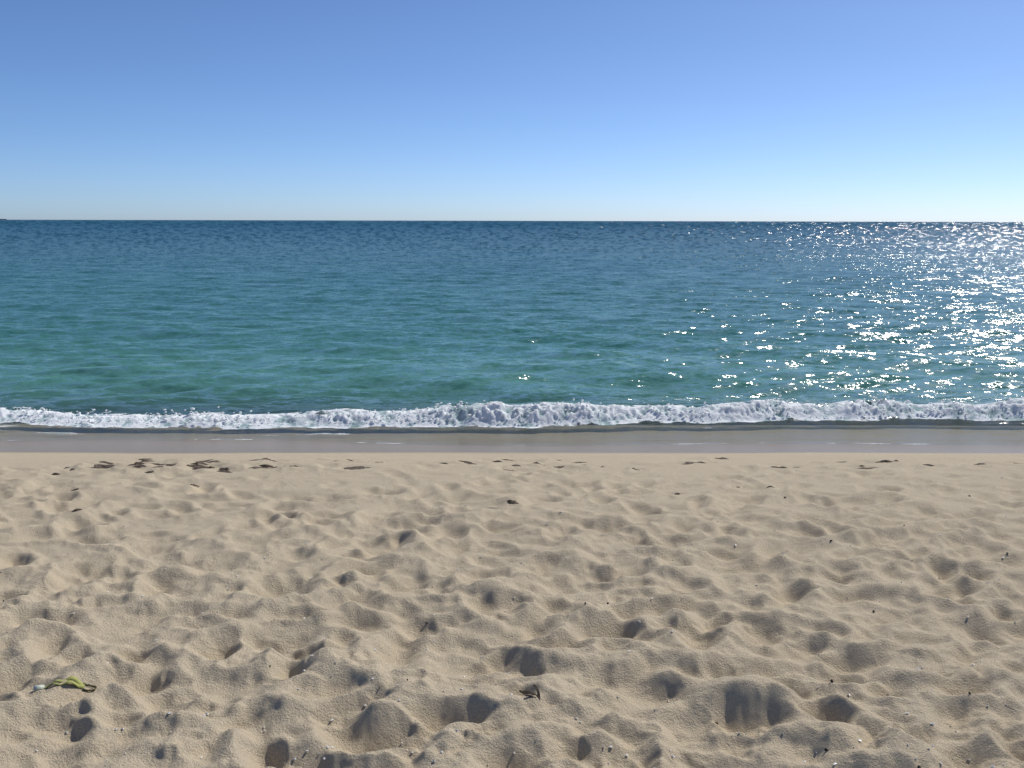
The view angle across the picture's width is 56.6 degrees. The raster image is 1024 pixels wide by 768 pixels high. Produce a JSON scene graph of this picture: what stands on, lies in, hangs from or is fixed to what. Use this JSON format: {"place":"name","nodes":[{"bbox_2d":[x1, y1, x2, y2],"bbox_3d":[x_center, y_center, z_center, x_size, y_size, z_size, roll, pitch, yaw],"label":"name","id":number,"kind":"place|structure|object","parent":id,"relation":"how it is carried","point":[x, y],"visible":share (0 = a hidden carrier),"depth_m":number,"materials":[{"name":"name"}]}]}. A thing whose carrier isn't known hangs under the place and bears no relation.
{"place":"outdoors","nodes":[
{"label":"outdoors","id":0,"kind":"place"},
{"bbox_2d":[0,423,1023,767],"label":"beach sand","id":1,"kind":"structure","parent":0,"point":[392,535],"depth_m":4.13,"materials":[{"name":"beige sand"}]},
{"bbox_2d":[33,676,96,690],"bbox_3d":[-1.529,1.038,3.254,0.196,0.058,0.043,-5,11,-26],"label":"litter strap","id":2,"kind":"object","parent":1,"relation":"on","point":[77,682],"visible":1,"depth_m":3.26,"materials":[{"name":"yellow plastic"}]},
{"bbox_2d":[0,495,1008,767],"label":"weed scraps","id":3,"kind":"object","parent":1,"relation":"on","point":[830,681],"visible":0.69,"depth_m":3.35,"materials":[{"name":"plant"}]},
{"bbox_2d":[2,462,1015,767],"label":"shell chips","id":4,"kind":"object","parent":1,"relation":"on","point":[480,656],"visible":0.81,"depth_m":3.19,"materials":[{"name":"white"}]},
{"bbox_2d":[519,684,539,699],"bbox_3d":[0.058,1.019,3.125,0.065,0.042,0.057,-1,10,-8],"label":"dark twig","id":5,"kind":"object","parent":1,"relation":"on","point":[531,692],"visible":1,"depth_m":3.13,"materials":[{"name":"wood"}]},
{"bbox_2d":[52,457,1022,511],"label":"seaweed","id":6,"kind":"object","parent":1,"relation":"on","point":[197,465],"visible":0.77,"depth_m":7.23,"materials":[{"name":"plant"}]},
{"bbox_2d":[0,220,1023,443],"bbox_3d":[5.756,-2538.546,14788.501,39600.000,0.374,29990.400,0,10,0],"label":"sea water","id":7,"kind":"structure","parent":0,"point":[499,317],"depth_m":25.07,"materials":[{"name":"teal liquid"}]},
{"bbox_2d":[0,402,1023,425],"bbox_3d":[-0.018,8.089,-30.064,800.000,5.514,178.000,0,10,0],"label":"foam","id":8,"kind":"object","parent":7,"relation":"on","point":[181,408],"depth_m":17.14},
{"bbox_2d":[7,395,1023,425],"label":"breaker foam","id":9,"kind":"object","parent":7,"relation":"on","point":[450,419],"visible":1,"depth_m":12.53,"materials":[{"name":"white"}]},
{"bbox_2d":[0,0,1023,221],"label":"sky","id":10,"kind":"structure","parent":0,"point":[383,110],"materials":[{"name":"blue"}]},
{"bbox_2d":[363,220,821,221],"bbox_3d":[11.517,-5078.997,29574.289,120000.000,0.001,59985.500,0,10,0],"label":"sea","id":11,"kind":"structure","parent":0,"point":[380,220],"depth_m":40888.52,"materials":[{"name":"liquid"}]}
]}

